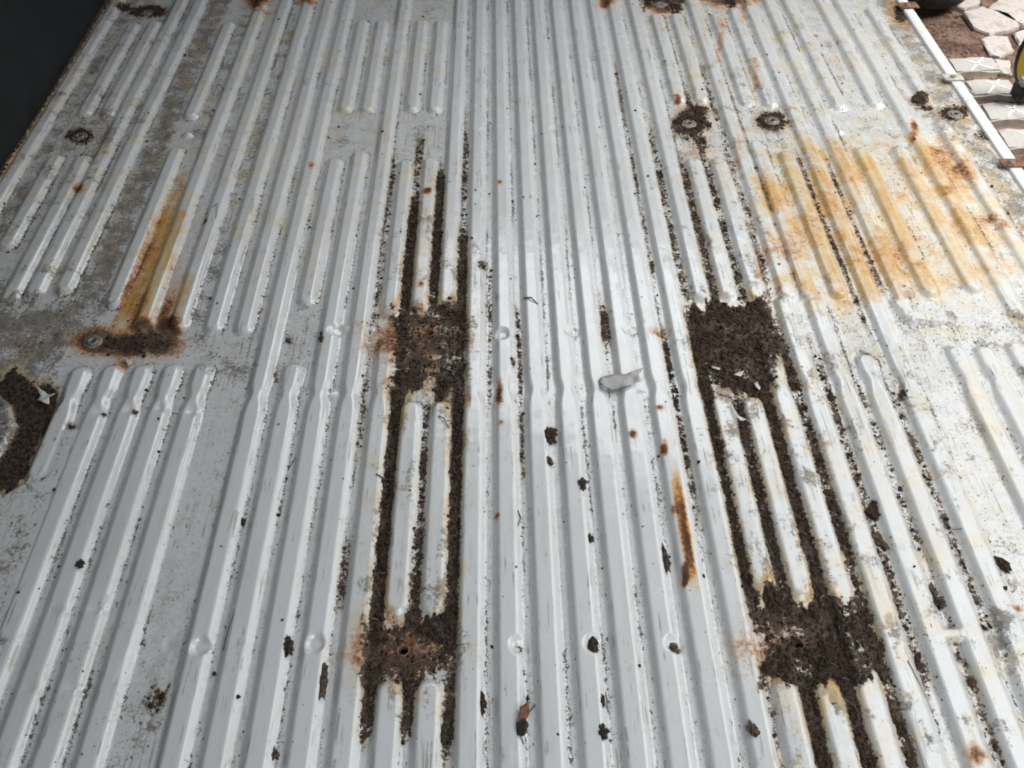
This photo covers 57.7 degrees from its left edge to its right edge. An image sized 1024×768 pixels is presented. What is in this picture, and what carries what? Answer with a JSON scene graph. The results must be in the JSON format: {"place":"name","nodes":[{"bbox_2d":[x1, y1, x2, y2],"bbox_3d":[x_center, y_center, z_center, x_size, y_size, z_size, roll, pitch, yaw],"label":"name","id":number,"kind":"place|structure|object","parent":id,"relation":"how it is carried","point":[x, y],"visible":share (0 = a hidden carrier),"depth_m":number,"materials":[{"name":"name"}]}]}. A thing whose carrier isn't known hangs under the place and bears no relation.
{"place":"outdoors","nodes":[
{"label":"outdoors","id":0,"kind":"place"},
{"bbox_2d":[223,612,234,649],"bbox_3d":[-0.334,0.291,1.095,0.006,0.006,0.047,-1,47,0],"label":"twig","id":1,"kind":"object","parent":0,"point":[227,632],"visible":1,"depth_m":1.09,"materials":[{"name":"grey wood"}]},
{"bbox_2d":[914,0,1023,169],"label":"ground","id":2,"kind":"structure","parent":0,"point":[953,34],"depth_m":2.93,"materials":[{"name":"brown soil"}]},
{"bbox_2d":[0,0,1023,767],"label":"cargo van","id":3,"kind":"object","parent":2,"relation":"on","point":[156,592],"visible":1,"depth_m":1.37,"materials":[{"name":"white paint"}]},
{"bbox_2d":[35,384,53,403],"bbox_3d":[-0.690,0.015,1.362,0.050,0.006,0.020,22,51,21],"label":"fallen blossom","id":4,"kind":"object","parent":3,"relation":"on","point":[44,396],"visible":1,"depth_m":1.36,"materials":[{"name":"white plant"}]},
{"bbox_2d":[74,559,84,568],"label":"soil clod","id":5,"kind":"object","parent":3,"relation":"on","point":[80,563],"visible":1,"depth_m":1.16,"materials":[{"name":"brown soil"}]},
{"bbox_2d":[126,358,132,365],"bbox_3d":[-0.580,-0.035,1.409,0.010,0.003,0.022,-18,49,-15],"label":"paint chip","id":6,"kind":"object","parent":3,"relation":"on","point":[129,361],"visible":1,"depth_m":1.41,"materials":[{"name":"white paint"}]},
{"bbox_2d":[241,518,245,525],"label":"soil clod","id":7,"kind":"object","parent":3,"relation":"on","point":[243,521],"visible":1,"depth_m":1.21,"materials":[{"name":"brown soil"}]},
{"bbox_2d":[271,747,279,760],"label":"soil clod","id":8,"kind":"object","parent":3,"relation":"on","point":[275,754],"visible":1,"depth_m":1.00,"materials":[{"name":"brown soil"}]},
{"bbox_2d":[283,635,293,656],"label":"soil clod","id":9,"kind":"object","parent":3,"relation":"on","point":[288,648],"visible":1,"depth_m":1.08,"materials":[{"name":"brown soil"}]},
{"bbox_2d":[319,662,328,700],"bbox_3d":[-0.215,0.337,1.053,0.014,0.005,0.049,-5,47,-3],"label":"soil clod","id":10,"kind":"object","parent":3,"relation":"on","point":[323,681],"visible":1,"depth_m":1.05,"materials":[{"name":"brown soil"}]},
{"bbox_2d":[440,723,448,745],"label":"soil clod","id":11,"kind":"object","parent":3,"relation":"on","point":[444,736],"visible":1,"depth_m":1.01,"materials":[{"name":"brown soil"}]},
{"bbox_2d":[480,691,486,716],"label":"soil clod","id":12,"kind":"object","parent":3,"relation":"on","point":[483,703],"visible":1,"depth_m":1.03,"materials":[{"name":"brown soil"}]},
{"bbox_2d":[19,1,955,720],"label":"dry plant bits","id":13,"kind":"object","parent":3,"relation":"on","point":[713,443],"visible":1,"depth_m":1.19,"materials":[{"name":"brown plant"}]},
{"bbox_2d":[0,0,1014,767],"bbox_3d":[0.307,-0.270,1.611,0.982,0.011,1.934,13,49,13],"label":"loose soil","id":14,"kind":"structure","parent":3,"relation":"in","point":[835,650],"depth_m":1.24,"materials":[{"name":"brown soil"}]},
{"bbox_2d":[731,407,745,420],"bbox_3d":[0.316,0.043,1.309,0.008,0.002,0.029,-29,53,-23],"label":"paint chip","id":15,"kind":"object","parent":14,"relation":"on","point":[737,415],"visible":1,"depth_m":1.31,"materials":[{"name":"white paint"}]},
{"bbox_2d":[734,371,743,375],"bbox_3d":[0.335,-0.015,1.374,0.018,0.002,0.010,-1,47,0],"label":"paint chip","id":16,"kind":"object","parent":14,"relation":"on","point":[739,373],"visible":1,"depth_m":1.37,"materials":[{"name":"white paint"}]},
{"bbox_2d":[516,718,528,735],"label":"clod","id":17,"kind":"object","parent":3,"relation":"on","point":[522,727],"visible":1,"depth_m":1.00,"materials":[{"name":"black soil"}]},
{"bbox_2d":[519,701,529,720],"bbox_3d":[0.013,0.359,1.018,0.012,0.008,0.021,-1,47,0],"label":"dry leaf","id":18,"kind":"object","parent":3,"relation":"on","point":[524,711],"visible":1,"depth_m":1.02,"materials":[{"name":"brown plant"}]},
{"bbox_2d":[546,456,553,465],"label":"soil clod","id":19,"kind":"object","parent":3,"relation":"on","point":[550,462],"visible":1,"depth_m":1.26,"materials":[{"name":"brown soil"}]},
{"bbox_2d":[544,426,557,445],"bbox_3d":[0.051,0.073,1.293,0.028,0.009,0.034,-1,47,0],"label":"soil clod","id":20,"kind":"object","parent":3,"relation":"on","point":[551,434],"visible":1,"depth_m":1.29,"materials":[{"name":"brown soil"}]},
{"bbox_2d":[578,477,586,490],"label":"soil clod","id":21,"kind":"object","parent":3,"relation":"on","point":[582,481],"visible":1,"depth_m":1.23,"materials":[{"name":"brown soil"}]},
{"bbox_2d":[588,532,593,543],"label":"soil clod","id":22,"kind":"object","parent":3,"relation":"on","point":[590,538],"visible":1,"depth_m":1.18,"materials":[{"name":"brown soil"}]},
{"bbox_2d":[587,636,598,652],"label":"soil clod","id":23,"kind":"object","parent":3,"relation":"on","point":[593,643],"visible":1,"depth_m":1.08,"materials":[{"name":"brown soil"}]},
{"bbox_2d":[600,693,604,707],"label":"soil clod","id":24,"kind":"object","parent":3,"relation":"on","point":[602,700],"visible":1,"depth_m":1.03,"materials":[{"name":"brown soil"}]},
{"bbox_2d":[599,723,609,740],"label":"soil clod","id":25,"kind":"object","parent":3,"relation":"on","point":[603,731],"visible":1,"depth_m":1.00,"materials":[{"name":"black soil"}]},
{"bbox_2d":[598,367,642,389],"bbox_3d":[0.163,-0.007,1.357,0.075,0.006,0.029,-13,48,-11],"label":"plastic scrap","id":26,"kind":"object","parent":3,"relation":"on","point":[614,381],"visible":1,"depth_m":1.36,"materials":[{"name":"white plastic"}]},
{"bbox_2d":[661,543,670,575],"bbox_3d":[0.190,0.218,1.158,0.015,0.007,0.051,-3,47,-2],"label":"soil clod","id":27,"kind":"object","parent":3,"relation":"on","point":[667,562],"visible":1,"depth_m":1.15,"materials":[{"name":"brown soil"}]},
{"bbox_2d":[668,643,678,653],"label":"soil clod","id":28,"kind":"object","parent":3,"relation":"on","point":[672,647],"visible":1,"depth_m":1.07,"materials":[{"name":"brown soil"}]},
{"bbox_2d":[746,719,760,737],"bbox_3d":[0.259,0.372,1.004,0.012,0.006,0.020,-25,51,-20],"label":"soil clod","id":29,"kind":"object","parent":3,"relation":"on","point":[753,730],"visible":1,"depth_m":1.00,"materials":[{"name":"brown soil"}]},
{"bbox_2d":[864,506,880,520],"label":"soil clod","id":30,"kind":"object","parent":3,"relation":"on","point":[873,513],"visible":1,"depth_m":1.20,"materials":[{"name":"brown soil"}]},
{"bbox_2d":[871,531,889,549],"bbox_3d":[0.462,0.199,1.172,0.016,0.008,0.036,-24,51,-20],"label":"soil clod","id":31,"kind":"object","parent":3,"relation":"on","point":[879,540],"visible":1,"depth_m":1.17,"materials":[{"name":"brown soil"}]},
{"bbox_2d":[874,661,887,682],"bbox_3d":[0.418,0.326,1.054,0.017,0.008,0.027,-1,47,0],"label":"soil clod","id":32,"kind":"object","parent":3,"relation":"on","point":[882,672],"visible":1,"depth_m":1.05,"materials":[{"name":"brown soil"}]},
{"bbox_2d":[887,695,901,723],"bbox_3d":[0.420,0.360,1.024,0.014,0.007,0.036,-1,47,0],"label":"soil clod","id":33,"kind":"object","parent":3,"relation":"on","point":[895,711],"visible":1,"depth_m":1.02,"materials":[{"name":"brown soil"}]},
{"bbox_2d":[914,652,921,671],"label":"soil clod","id":34,"kind":"object","parent":3,"relation":"on","point":[918,663],"visible":1,"depth_m":1.06,"materials":[{"name":"brown soil"}]},
{"bbox_2d":[908,660,932,712],"bbox_3d":[0.456,0.338,1.038,0.002,0.009,0.059,-10,47,-8],"label":"twig","id":35,"kind":"object","parent":3,"relation":"on","point":[920,684],"visible":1,"depth_m":1.04,"materials":[{"name":"wood"}]},
{"bbox_2d":[928,581,938,595],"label":"soil clod","id":36,"kind":"object","parent":3,"relation":"on","point":[932,589],"visible":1,"depth_m":1.12,"materials":[{"name":"brown soil"}]},
{"bbox_2d":[932,595,946,609],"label":"soil clod","id":37,"kind":"object","parent":3,"relation":"on","point":[939,602],"visible":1,"depth_m":1.11,"materials":[{"name":"brown soil"}]},
{"bbox_2d":[966,676,975,687],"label":"soil clod","id":38,"kind":"object","parent":3,"relation":"on","point":[971,682],"visible":1,"depth_m":1.04,"materials":[{"name":"brown soil"}]},
{"bbox_2d":[993,555,1011,573],"bbox_3d":[0.604,0.222,1.147,0.018,0.010,0.029,-16,49,-13],"label":"soil clod","id":39,"kind":"object","parent":3,"relation":"on","point":[1003,565],"visible":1,"depth_m":1.14,"materials":[{"name":"brown soil"}]},
{"bbox_2d":[907,0,964,10],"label":"tyre","id":40,"kind":"object","parent":2,"relation":"on","point":[926,5],"visible":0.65,"depth_m":2.98,"materials":[{"name":"black rubber"}]},
{"bbox_2d":[951,0,979,12],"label":"flagstone","id":41,"kind":"object","parent":2,"relation":"on","point":[965,6],"visible":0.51,"depth_m":3.06,"materials":[{"name":"beige stone"}]},
{"bbox_2d":[948,57,1000,76],"bbox_3d":[1.388,-0.947,2.801,0.145,0.036,0.087,-1,47,0],"label":"scored slab","id":42,"kind":"object","parent":2,"relation":"on","point":[975,66],"depth_m":2.78,"materials":[{"name":"concrete"}]},
{"bbox_2d":[963,79,1013,99],"bbox_3d":[1.392,-0.850,2.711,0.137,0.036,0.088,-1,47,0],"label":"scored slab","id":43,"kind":"object","parent":2,"relation":"on","point":[987,89],"depth_m":2.69,"materials":[{"name":"concrete"}]},
{"bbox_2d":[962,6,1019,35],"bbox_3d":[1.545,-1.160,3.004,0.151,0.035,0.195,-1,47,0],"label":"flagstone","id":44,"kind":"object","parent":2,"relation":"on","point":[985,21],"visible":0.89,"depth_m":2.98,"materials":[{"name":"beige stone"}]},
{"bbox_2d":[980,35,1013,58],"bbox_3d":[1.502,-1.034,2.886,0.088,0.035,0.140,6,47,7],"label":"flagstone","id":45,"kind":"object","parent":2,"relation":"on","point":[997,47],"visible":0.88,"depth_m":2.87,"materials":[{"name":"beige stone"}]},
{"bbox_2d":[979,102,1023,126],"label":"scored slab","id":46,"kind":"object","parent":2,"relation":"on","point":[1001,114],"depth_m":2.60,"materials":[{"name":"concrete"}]},
{"bbox_2d":[993,59,1011,78],"bbox_3d":[1.473,-0.940,2.799,0.048,0.035,0.089,10,48,10],"label":"flagstone","id":47,"kind":"object","parent":2,"relation":"on","point":[1004,67],"visible":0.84,"depth_m":2.78,"materials":[{"name":"beige stone"}]},
{"bbox_2d":[989,0,1023,27],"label":"flagstone","id":48,"kind":"object","parent":2,"relation":"on","point":[1014,9],"visible":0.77,"depth_m":3.04,"materials":[{"name":"beige stone"}]},
{"bbox_2d":[997,128,1023,153],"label":"scored slab","id":49,"kind":"object","parent":2,"relation":"on","point":[1013,139],"depth_m":2.51,"materials":[{"name":"concrete"}]},
{"bbox_2d":[1010,39,1023,103],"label":"wheel","id":50,"kind":"object","parent":2,"relation":"on","point":[1017,92],"visible":1,"depth_m":2.58,"materials":[{"name":"yellow paint"}]},
{"bbox_2d":[1013,30,1023,45],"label":"flagstone","id":51,"kind":"object","parent":2,"relation":"on","point":[1018,36],"visible":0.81,"depth_m":2.91,"materials":[{"name":"beige stone"}]}
]}

